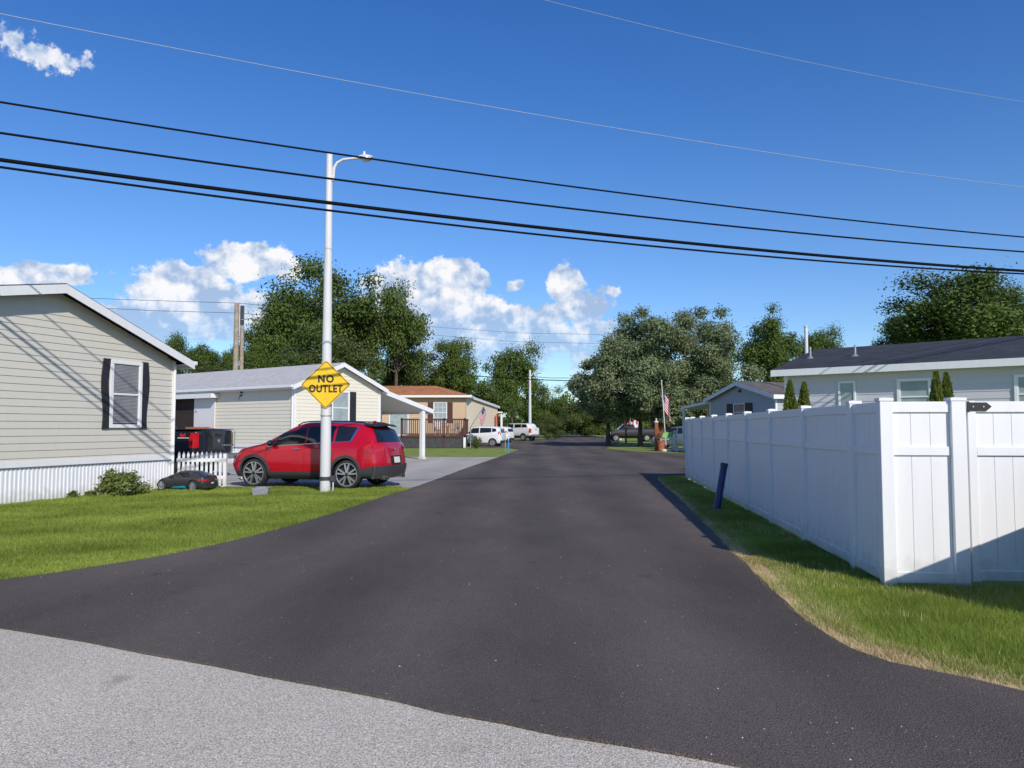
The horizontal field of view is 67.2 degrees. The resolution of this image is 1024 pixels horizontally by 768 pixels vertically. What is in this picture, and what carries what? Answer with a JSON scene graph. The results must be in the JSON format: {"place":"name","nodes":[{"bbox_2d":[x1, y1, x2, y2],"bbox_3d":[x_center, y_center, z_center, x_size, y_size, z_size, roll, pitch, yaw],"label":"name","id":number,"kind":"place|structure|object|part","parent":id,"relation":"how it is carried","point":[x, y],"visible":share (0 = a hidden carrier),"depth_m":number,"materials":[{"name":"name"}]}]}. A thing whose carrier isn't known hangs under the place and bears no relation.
{"place":"outdoors","nodes":[
{"label":"outdoors","id":0,"kind":"place"},
{"bbox_2d":[0,485,410,579],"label":"grass","id":1,"kind":"structure","parent":0,"point":[39,537],"depth_m":13.03,"materials":[{"name":"green plant"}]},
{"bbox_2d":[180,457,496,487],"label":"driveway","id":2,"kind":"structure","parent":0,"point":[418,472],"depth_m":26.63,"materials":[{"name":"concrete"}]},
{"bbox_2d":[174,427,237,473],"bbox_3d":[-11.941,1.973,25.323,5.702,1.928,1.965,-1,-3,19],"label":"pickup truck","id":3,"kind":"object","parent":2,"relation":"on","point":[204,441],"visible":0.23,"depth_m":23.93,"materials":[{"name":"black paint"}]},
{"bbox_2d":[233,420,406,488],"bbox_3d":[-5.297,1.896,21.164,4.675,1.777,2.284,-1,-3,16],"label":"suv","id":4,"kind":"object","parent":2,"relation":"on","point":[372,452],"visible":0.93,"depth_m":20.25,"materials":[{"name":"red paint"}]},
{"bbox_3d":[-5.977,1.399,20.542,1.097,0.501,0.217,-1,-3,16],"label":"window","id":5,"kind":"part","parent":4,"relation":"part of","materials":[{"name":"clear glass"}]},
{"bbox_3d":[-5.018,1.335,20.269,0.773,0.476,0.205,-1,-3,16],"label":"window","id":6,"kind":"part","parent":4,"relation":"part of","materials":[{"name":"black glass"}]},
{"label":"window","id":7,"kind":"part","parent":4,"relation":"part of","materials":[{"name":"black glass"}]},
{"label":"rear window","id":8,"kind":"part","parent":4,"relation":"part of","materials":[{"name":"black glass"}]},
{"bbox_2d":[381,390,433,458],"bbox_3d":[-8.689,2.141,40.177,9.040,3.410,3.680,-2,-4,36],"label":"carport","id":9,"kind":"object","parent":2,"relation":"on","point":[393,403],"visible":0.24,"depth_m":38.49,"materials":[{"name":"white metal"}]},
{"bbox_2d":[0,629,737,767],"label":"street","id":10,"kind":"structure","parent":0,"point":[64,703],"depth_m":4.15,"materials":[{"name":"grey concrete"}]},
{"bbox_2d":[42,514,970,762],"bbox_3d":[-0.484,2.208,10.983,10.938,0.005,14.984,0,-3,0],"label":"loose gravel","id":11,"kind":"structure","parent":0,"point":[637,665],"depth_m":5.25,"materials":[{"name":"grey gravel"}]},
{"bbox_2d":[0,433,1023,767],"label":"road","id":12,"kind":"structure","parent":0,"point":[542,609],"depth_m":6.26,"materials":[{"name":"black asphalt"}]},
{"bbox_2d":[498,426,513,442],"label":"hatchback","id":13,"kind":"object","parent":12,"relation":"on","point":[509,431],"visible":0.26,"depth_m":78.07,"materials":[{"name":"white paint"}]},
{"bbox_2d":[506,423,540,440],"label":"suv","id":14,"kind":"object","parent":12,"relation":"on","point":[523,431],"visible":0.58,"depth_m":88.66,"materials":[{"name":"white paint"}]},
{"bbox_2d":[0,158,1023,271],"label":"overhead wire","id":15,"kind":"object","parent":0,"point":[49,166],"visible":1,"depth_m":15.59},
{"bbox_2d":[0,166,1023,274],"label":"overhead wire","id":16,"kind":"object","parent":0,"point":[209,195],"visible":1,"depth_m":15.49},
{"bbox_2d":[0,132,1023,252],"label":"overhead wire","id":17,"kind":"object","parent":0,"point":[172,157],"visible":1,"depth_m":15.35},
{"bbox_2d":[0,101,1023,237],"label":"overhead wire","id":18,"kind":"object","parent":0,"point":[84,115],"visible":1,"depth_m":15.57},
{"bbox_2d":[0,13,1023,187],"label":"overhead wire","id":19,"kind":"object","parent":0,"point":[473,103],"visible":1,"depth_m":16.45,"materials":[{"name":"metal"}]},
{"bbox_2d":[0,0,1023,421],"label":"sky","id":20,"kind":"structure","parent":0,"point":[110,242],"materials":[{"name":"blue"}]},
{"bbox_2d":[437,335,601,343],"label":"distant wire","id":21,"kind":"object","parent":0,"point":[514,341],"visible":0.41,"depth_m":120.54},
{"bbox_2d":[479,376,567,380],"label":"distant wire","id":22,"kind":"object","parent":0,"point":[524,379],"visible":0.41,"depth_m":87.13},
{"bbox_2d":[66,430,1023,684],"bbox_3d":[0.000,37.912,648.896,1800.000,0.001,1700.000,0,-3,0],"label":"ground","id":23,"kind":"structure","parent":0,"point":[630,445],"depth_m":49.39,"materials":[{"name":"green plant"}]},
{"bbox_2d":[66,490,79,497],"bbox_3d":[-9.947,2.500,17.405,0.339,0.208,0.265,2,-4,-25],"label":"weed","id":24,"kind":"object","parent":23,"relation":"on","point":[72,493],"visible":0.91,"depth_m":17.36,"materials":[{"name":"green plant"}]},
{"bbox_2d":[84,490,99,495],"bbox_3d":[-9.625,2.519,17.650,0.315,0.214,0.310,-2,-4,36],"label":"weed","id":25,"kind":"object","parent":23,"relation":"on","point":[93,493],"visible":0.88,"depth_m":17.60,"materials":[{"name":"green plant"}]},
{"bbox_2d":[0,283,197,503],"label":"mobile home","id":26,"kind":"object","parent":23,"relation":"on","point":[87,391],"visible":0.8,"depth_m":17.58,"materials":[{"name":"beige plastic"}]},
{"bbox_2d":[109,360,142,427],"bbox_3d":[-9.490,0.257,18.937,0.049,1.640,0.990,-1,-3,19],"label":"window","id":27,"kind":"structure","parent":26,"relation":"in","point":[126,377],"depth_m":18.93,"materials":[{"name":"white glass"}]},
{"bbox_2d":[93,466,153,495],"bbox_3d":[-9.084,2.293,18.063,1.241,0.751,1.141,-1,-3,22],"label":"shrub","id":28,"kind":"object","parent":23,"relation":"on","point":[119,483],"visible":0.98,"depth_m":17.84,"materials":[{"name":"green plant"}]},
{"bbox_2d":[164,330,188,373],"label":"tree","id":29,"kind":"object","parent":23,"relation":"on","point":[177,343],"visible":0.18,"depth_m":108.25,"materials":[{"name":"green plant"}]},
{"bbox_2d":[157,470,217,490],"bbox_3d":[-8.299,2.453,19.666,1.486,0.517,0.769,-1,-3,14],"label":"ride on toy car","id":30,"kind":"object","parent":23,"relation":"on","point":[193,479],"visible":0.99,"depth_m":19.37,"materials":[{"name":"black plastic"}]},
{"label":"window","id":31,"kind":"part","parent":30,"relation":"part of","materials":[{"name":"clear plastic"}]},
{"bbox_2d":[182,342,220,372],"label":"tree","id":32,"kind":"object","parent":23,"relation":"on","point":[205,358],"visible":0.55,"depth_m":103.59,"materials":[{"name":"green plant"}]},
{"bbox_2d":[177,452,228,486],"bbox_3d":[-8.306,2.293,20.676,1.385,0.950,0.170,0,-3,2],"label":"picket fence","id":33,"kind":"object","parent":23,"relation":"on","point":[206,460],"visible":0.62,"depth_m":20.63,"materials":[{"name":"white plastic"}]},
{"bbox_2d":[177,364,229,373],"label":"tree","id":34,"kind":"object","parent":23,"relation":"on","point":[206,369],"visible":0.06,"depth_m":72.93,"materials":[{"name":"green plant"}]},
{"bbox_2d":[216,342,248,369],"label":"tree","id":35,"kind":"object","parent":23,"relation":"on","point":[225,361],"visible":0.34,"depth_m":103.38,"materials":[{"name":"green plant"}]},
{"bbox_2d":[233,303,255,369],"bbox_3d":[-20.265,-0.649,58.245,1.696,10.999,0.704,0,-3,0],"label":"utility pole","id":36,"kind":"object","parent":23,"relation":"on","point":[237,361],"visible":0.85,"depth_m":58.28,"materials":[{"name":"brown wood"}]},
{"bbox_2d":[94,298,416,317],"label":"distant wire","id":37,"kind":"object","parent":36,"relation":"attached to","point":[252,304],"visible":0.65,"depth_m":70.51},
{"bbox_2d":[108,308,415,325],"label":"distant wire","id":38,"kind":"object","parent":36,"relation":"attached to","point":[259,314],"visible":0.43,"depth_m":70.45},
{"bbox_2d":[228,342,288,369],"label":"tree","id":39,"kind":"object","parent":23,"relation":"on","point":[260,362],"visible":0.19,"depth_m":65.07,"materials":[{"name":"green plant"}]},
{"bbox_2d":[252,486,269,495],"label":"footing block","id":40,"kind":"structure","parent":23,"relation":"on","point":[259,490],"depth_m":17.98,"materials":[{"name":"grey concrete"}]},
{"bbox_2d":[239,292,310,368],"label":"tree","id":41,"kind":"object","parent":23,"relation":"on","point":[269,337],"visible":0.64,"depth_m":70.81,"materials":[{"name":"green plant"}]},
{"bbox_2d":[175,362,388,462],"bbox_3d":[-14.748,1.553,38.611,17.604,4.490,6.302,-2,-4,36],"label":"mobile home","id":42,"kind":"object","parent":23,"relation":"on","point":[253,407],"visible":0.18,"depth_m":34.41,"materials":[{"name":"beige plastic"}]},
{"bbox_2d":[175,398,193,428],"bbox_3d":[-15.599,1.709,36.650,1.700,2.080,0.024,-2,-4,36],"label":"doorway","id":43,"kind":"structure","parent":42,"relation":"in","point":[184,411],"depth_m":36.65,"materials":[{"name":"black"}]},
{"bbox_2d":[331,391,349,420],"bbox_3d":[-7.562,1.059,33.998,0.049,1.480,1.030,-2,-4,36],"label":"window","id":44,"kind":"structure","parent":42,"relation":"in","point":[341,406],"depth_m":34.07,"materials":[{"name":"glass"}]},
{"bbox_2d":[248,251,393,358],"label":"tree","id":45,"kind":"object","parent":23,"relation":"on","point":[306,301],"visible":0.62,"depth_m":74.78,"materials":[{"name":"green plant"}]},
{"bbox_2d":[270,321,385,384],"bbox_3d":[-15.223,0.132,64.063,10.085,10.289,8.753,0,-3,0],"label":"tree","id":46,"kind":"object","parent":23,"relation":"on","point":[347,349],"visible":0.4,"depth_m":62.48,"materials":[{"name":"green plant"}]},
{"bbox_2d":[319,151,372,491],"bbox_3d":[-4.101,-1.571,19.089,1.236,8.536,0.290,0,-3,0],"label":"street light","id":47,"kind":"object","parent":23,"relation":"on","point":[326,478],"visible":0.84,"depth_m":19.01,"materials":[{"name":"grey metal"}]},
{"bbox_2d":[301,361,349,407],"bbox_3d":[-4.558,0.012,18.849,1.169,1.169,0.010,0,-3,-6],"label":"road sign","id":48,"kind":"object","parent":47,"relation":"attached to","point":[325,384],"visible":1,"depth_m":18.85,"materials":[{"name":"metal"}]},
{"bbox_2d":[338,293,383,370],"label":"tree","id":49,"kind":"object","parent":23,"relation":"on","point":[356,341],"visible":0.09,"depth_m":77.56,"materials":[{"name":"green plant"}]},
{"bbox_2d":[353,272,434,385],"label":"tree","id":50,"kind":"object","parent":23,"relation":"on","point":[401,340],"visible":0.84,"depth_m":76.80,"materials":[{"name":"green plant"}]},
{"bbox_2d":[367,346,443,385],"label":"tree","id":51,"kind":"object","parent":23,"relation":"on","point":[416,381],"visible":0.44,"depth_m":82.50,"materials":[{"name":"green plant"}]},
{"bbox_2d":[400,418,468,447],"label":"wooden deck","id":52,"kind":"structure","parent":23,"relation":"on","point":[443,439],"depth_m":59.51,"materials":[{"name":"brown wood"}]},
{"bbox_2d":[418,366,465,391],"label":"tree","id":53,"kind":"object","parent":23,"relation":"on","point":[431,383],"visible":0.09,"depth_m":84.27,"materials":[{"name":"green plant"}]},
{"bbox_2d":[382,386,502,445],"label":"tan house","id":54,"kind":"structure","parent":23,"relation":"on","point":[445,403],"depth_m":64.05,"materials":[{"name":"beige plastic"}]},
{"bbox_2d":[389,414,408,434],"bbox_3d":[-9.415,3.352,63.987,1.650,1.850,0.042,0,-3,1],"label":"sliding door","id":55,"kind":"structure","parent":54,"relation":"in","point":[395,420],"depth_m":63.99,"materials":[{"name":"glass"}]},
{"bbox_2d":[433,402,446,422],"bbox_3d":[-5.965,2.375,63.969,1.150,1.700,0.049,0,-3,1],"label":"window","id":56,"kind":"structure","parent":54,"relation":"in","point":[440,408],"depth_m":63.99,"materials":[{"name":"glass"}]},
{"bbox_2d":[429,333,482,395],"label":"tree","id":57,"kind":"object","parent":23,"relation":"on","point":[457,368],"visible":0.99,"depth_m":82.93,"materials":[{"name":"green plant"}]},
{"bbox_2d":[470,435,483,447],"bbox_3d":[-2.598,4.314,57.644,1.040,1.033,0.910,0,-3,0],"label":"shrub","id":58,"kind":"object","parent":23,"relation":"on","point":[476,443],"visible":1,"depth_m":57.53,"materials":[{"name":"green plant"}]},
{"bbox_2d":[470,406,485,446],"bbox_3d":[-2.703,3.386,61.409,1.275,3.295,0.174,0,-3,0],"label":"porch flag","id":59,"kind":"object","parent":23,"relation":"on","point":[482,416],"visible":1,"depth_m":61.44,"materials":[{"name":"fabric"}]},
{"bbox_2d":[467,426,505,445],"bbox_3d":[-2.593,4.382,64.652,4.084,1.668,1.777,-1,-3,16],"label":"hatchback","id":60,"kind":"object","parent":23,"relation":"on","point":[493,435],"visible":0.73,"depth_m":63.70,"materials":[{"name":"white paint"}]},
{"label":"window","id":61,"kind":"part","parent":60,"relation":"part of","materials":[{"name":"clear glass"}]},
{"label":"window","id":62,"kind":"part","parent":60,"relation":"part of","materials":[{"name":"black glass"}]},
{"bbox_2d":[461,376,519,426],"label":"tree","id":63,"kind":"object","parent":23,"relation":"on","point":[487,393],"visible":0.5,"depth_m":86.49,"materials":[{"name":"green plant"}]},
{"bbox_2d":[481,336,544,422],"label":"tree","id":64,"kind":"object","parent":23,"relation":"on","point":[517,365],"visible":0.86,"depth_m":110.89,"materials":[{"name":"green plant"}]},
{"bbox_2d":[528,370,540,438],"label":"street light","id":65,"kind":"object","parent":23,"relation":"on","point":[529,419],"visible":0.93,"depth_m":101.92,"materials":[{"name":"grey metal"}]},
{"bbox_2d":[516,375,568,437],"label":"tree","id":66,"kind":"object","parent":23,"relation":"on","point":[553,407],"visible":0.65,"depth_m":112.92,"materials":[{"name":"green plant"}]},
{"bbox_2d":[533,411,565,438],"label":"shrub","id":67,"kind":"object","parent":23,"relation":"on","point":[549,427],"visible":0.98,"depth_m":99.11,"materials":[{"name":"green plant"}]},
{"bbox_2d":[547,397,592,436],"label":"tree","id":68,"kind":"object","parent":23,"relation":"on","point":[572,421],"visible":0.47,"depth_m":120.04,"materials":[{"name":"green plant"}]},
{"bbox_2d":[498,391,665,434],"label":"distant woodland","id":69,"kind":"object","parent":23,"relation":"on","point":[515,417],"visible":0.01,"depth_m":155.02,"materials":[{"name":"green plant"}]},
{"bbox_2d":[569,409,602,436],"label":"tree","id":70,"kind":"object","parent":23,"relation":"on","point":[585,424],"visible":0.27,"depth_m":125.35,"materials":[{"name":"green plant"}]},
{"bbox_2d":[563,355,632,445],"bbox_3d":[7.942,1.008,65.206,6.837,8.667,12.520,0,-3,0],"label":"maple tree","id":71,"kind":"object","parent":23,"relation":"on","point":[591,404],"visible":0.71,"depth_m":63.03,"materials":[{"name":"green plant"}]},
{"bbox_2d":[600,422,619,430],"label":"shrub","id":72,"kind":"object","parent":23,"relation":"on","point":[612,428],"visible":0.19,"depth_m":111.52,"materials":[{"name":"green plant"}]},
{"bbox_2d":[581,413,645,435],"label":"tree","id":73,"kind":"object","parent":23,"relation":"on","point":[595,430],"visible":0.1,"depth_m":122.11,"materials":[{"name":"green plant"}]},
{"bbox_2d":[624,426,627,443],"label":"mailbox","id":74,"kind":"object","parent":23,"relation":"on","point":[625,428],"visible":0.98,"depth_m":74.97,"materials":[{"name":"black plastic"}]},
{"bbox_2d":[610,424,653,440],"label":"pickup truck","id":75,"kind":"object","parent":23,"relation":"on","point":[619,433],"visible":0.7,"depth_m":85.90,"materials":[{"name":"grey paint"}]},
{"bbox_2d":[579,304,696,446],"bbox_3d":[10.575,-0.722,64.275,9.855,12.018,11.799,-2,-4,27],"label":"maple tree","id":76,"kind":"object","parent":23,"relation":"on","point":[641,356],"visible":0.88,"depth_m":61.69,"materials":[{"name":"green plant"}]},
{"bbox_2d":[637,424,658,439],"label":"shrub","id":77,"kind":"object","parent":23,"relation":"on","point":[646,426],"visible":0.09,"depth_m":88.16,"materials":[{"name":"green plant"}]},
{"bbox_2d":[654,418,658,450],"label":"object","id":78,"kind":"object","parent":23,"relation":"on","point":[656,422],"visible":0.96,"depth_m":52.38,"materials":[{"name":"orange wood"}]},
{"bbox_2d":[657,425,665,450],"bbox_3d":[10.044,3.645,51.867,0.607,1.712,0.603,0,-3,0],"label":"flower pot","id":79,"kind":"object","parent":23,"relation":"on","point":[661,445],"visible":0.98,"depth_m":51.68,"materials":[{"name":"ceramic"}]},
{"bbox_2d":[621,388,708,446],"bbox_3d":[12.036,2.732,61.821,7.600,4.846,7.236,-1,-3,15],"label":"maple tree","id":80,"kind":"object","parent":23,"relation":"on","point":[646,408],"visible":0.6,"depth_m":60.50,"materials":[{"name":"green plant"}]},
{"bbox_2d":[661,380,670,449],"bbox_3d":[11.009,2.201,55.095,0.690,4.960,0.168,0,-3,0],"label":"garden flag","id":81,"kind":"object","parent":23,"relation":"on","point":[666,404],"visible":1,"depth_m":55.13,"materials":[{"name":"fabric"}]},
{"bbox_2d":[659,432,673,440],"bbox_3d":[10.509,3.882,51.974,1.100,1.250,0.440,0,-3,0],"label":"garden bench","id":82,"kind":"object","parent":23,"relation":"on","point":[667,434],"visible":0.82,"depth_m":52.16,"materials":[{"name":"green paint"}]},
{"bbox_2d":[651,426,682,447],"bbox_3d":[12.468,3.982,57.502,4.084,1.668,1.777,-2,-4,30],"label":"sedan","id":83,"kind":"object","parent":23,"relation":"on","point":[679,431],"visible":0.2,"depth_m":56.89,"materials":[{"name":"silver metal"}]},
{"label":"window","id":84,"kind":"part","parent":83,"relation":"part of","materials":[{"name":"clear glass"}]},
{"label":"window","id":85,"kind":"part","parent":83,"relation":"part of","materials":[{"name":"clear glass"}]},
{"bbox_2d":[671,430,677,450],"bbox_3d":[10.944,3.795,51.759,0.400,1.400,0.400,0,-3,0],"label":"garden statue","id":86,"kind":"object","parent":23,"relation":"on","point":[674,446],"visible":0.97,"depth_m":51.64,"materials":[{"name":"stone"}]},
{"bbox_2d":[668,303,770,416],"bbox_3d":[17.411,-0.788,65.746,9.691,12.313,13.506,0,-3,0],"label":"maple tree","id":87,"kind":"object","parent":23,"relation":"on","point":[712,369],"visible":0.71,"depth_m":64.12,"materials":[{"name":"green plant"}]},
{"bbox_2d":[713,462,727,509],"bbox_3d":[4.014,1.992,14.818,0.308,0.961,0.146,0,-3,-9],"label":"leaning pipe","id":88,"kind":"object","parent":23,"relation":"on","point":[720,486],"visible":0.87,"depth_m":14.77,"materials":[{"name":"blue plastic"}]},
{"bbox_2d":[681,381,783,450],"bbox_3d":[18.723,2.161,47.701,12.644,4.290,10.722,1,-3,-14],"label":"mobile home","id":89,"kind":"object","parent":23,"relation":"on","point":[735,397],"visible":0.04,"depth_m":44.66,"materials":[{"name":"blue"}]},
{"bbox_2d":[733,403,744,414],"bbox_3d":[13.227,1.641,44.849,0.049,1.030,1.250,1,-3,-14],"label":"window","id":90,"kind":"structure","parent":89,"relation":"in","point":[738,408],"depth_m":44.93,"materials":[{"name":"grey glass"}]},
{"bbox_2d":[729,302,804,381],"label":"tree","id":91,"kind":"object","parent":23,"relation":"on","point":[774,350],"visible":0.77,"depth_m":76.40,"materials":[{"name":"green plant"}]},
{"bbox_2d":[782,379,798,409],"bbox_3d":[6.855,1.339,18.949,0.815,2.952,0.891,0,-3,0],"label":"arborvitae","id":92,"kind":"object","parent":23,"relation":"on","point":[789,402],"visible":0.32,"depth_m":18.93,"materials":[{"name":"green plant"}]},
{"bbox_2d":[797,381,811,406],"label":"arborvitae","id":93,"kind":"object","parent":23,"relation":"on","point":[803,397],"visible":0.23,"depth_m":19.15,"materials":[{"name":"green plant"}]},
{"bbox_2d":[804,325,807,353],"bbox_3d":[16.125,0.358,42.046,0.240,7.180,0.234,0,-3,0],"label":"white pole","id":94,"kind":"object","parent":23,"relation":"on","point":[806,337],"visible":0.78,"depth_m":42.13,"materials":[{"name":"white metal"}]},
{"bbox_2d":[796,320,844,355],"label":"tree","id":95,"kind":"object","parent":23,"relation":"on","point":[825,343],"visible":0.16,"depth_m":94.48,"materials":[{"name":"green plant"}]},
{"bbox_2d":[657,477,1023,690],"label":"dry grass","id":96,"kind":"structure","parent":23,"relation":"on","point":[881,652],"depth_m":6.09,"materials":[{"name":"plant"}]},
{"bbox_2d":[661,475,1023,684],"bbox_3d":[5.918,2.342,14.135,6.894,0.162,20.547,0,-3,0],"label":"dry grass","id":97,"kind":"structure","parent":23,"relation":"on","point":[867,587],"depth_m":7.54,"materials":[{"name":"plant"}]},
{"bbox_2d":[685,397,1023,587],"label":"privacy fence","id":98,"kind":"object","parent":23,"relation":"on","point":[885,490],"visible":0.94,"depth_m":7.89,"materials":[{"name":"white plastic"}]},
{"bbox_2d":[771,336,1023,407],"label":"mobile home","id":99,"kind":"object","parent":23,"relation":"on","point":[986,369],"visible":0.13,"depth_m":23.19,"materials":[{"name":"grey plastic"}]},
{"bbox_2d":[838,381,855,405],"bbox_3d":[10.387,0.449,23.879,0.520,1.070,0.049,-3,-4,42],"label":"window","id":100,"kind":"structure","parent":99,"relation":"in","point":[846,389],"depth_m":23.91,"materials":[{"name":"glass"}]},
{"bbox_2d":[896,378,931,401],"bbox_3d":[11.815,0.373,22.609,0.940,1.080,0.049,-3,-4,42],"label":"window","id":101,"kind":"structure","parent":99,"relation":"in","point":[911,389],"depth_m":22.63,"materials":[{"name":"glass"}]},
{"bbox_2d":[1014,374,1023,400],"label":"window","id":102,"kind":"structure","parent":99,"relation":"in","point":[1018,378],"depth_m":20.89,"materials":[{"name":"glass"}]},
{"bbox_2d":[870,311,926,345],"bbox_3d":[30.671,-0.366,60.191,4.864,10.851,5.435,0,-3,0],"label":"tree","id":103,"kind":"object","parent":23,"relation":"on","point":[892,337],"visible":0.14,"depth_m":60.12,"materials":[{"name":"green plant"}]},
{"bbox_2d":[927,370,944,401],"bbox_3d":[8.829,1.142,15.985,0.686,2.866,0.725,0,-3,0],"label":"arborvitae","id":104,"kind":"object","parent":23,"relation":"on","point":[936,390],"visible":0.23,"depth_m":15.97,"materials":[{"name":"green plant"}]},
{"bbox_2d":[873,256,1023,343],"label":"tree","id":105,"kind":"object","parent":23,"relation":"on","point":[972,316],"visible":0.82,"depth_m":54.10,"materials":[{"name":"green plant"}]},
{"bbox_2d":[942,371,954,401],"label":"arborvitae","id":106,"kind":"object","parent":23,"relation":"on","point":[948,391],"visible":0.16,"depth_m":16.07,"materials":[{"name":"green plant"}]},
{"bbox_2d":[981,277,1023,335],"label":"tree","id":107,"kind":"object","parent":23,"relation":"on","point":[1015,298],"visible":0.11,"depth_m":58.72,"materials":[{"name":"green plant"}]},
{"bbox_2d":[440,327,687,334],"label":"distant wire","id":108,"kind":"object","parent":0,"point":[514,332],"visible":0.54,"depth_m":120.62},
{"bbox_2d":[623,419,637,440],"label":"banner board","id":109,"kind":"object","parent":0,"point":[635,424],"visible":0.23,"depth_m":90.35,"materials":[{"name":"white plastic"}]},
{"bbox_2d":[546,0,1022,101],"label":"overhead wire","id":110,"kind":"object","parent":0,"point":[776,55],"visible":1,"depth_m":19.40,"materials":[{"name":"metal"}]},
{"bbox_2d":[659,476,1023,687],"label":"grass","id":111,"kind":"structure","parent":0,"point":[947,612],"depth_m":6.93,"materials":[{"name":"green plant"}]}
]}

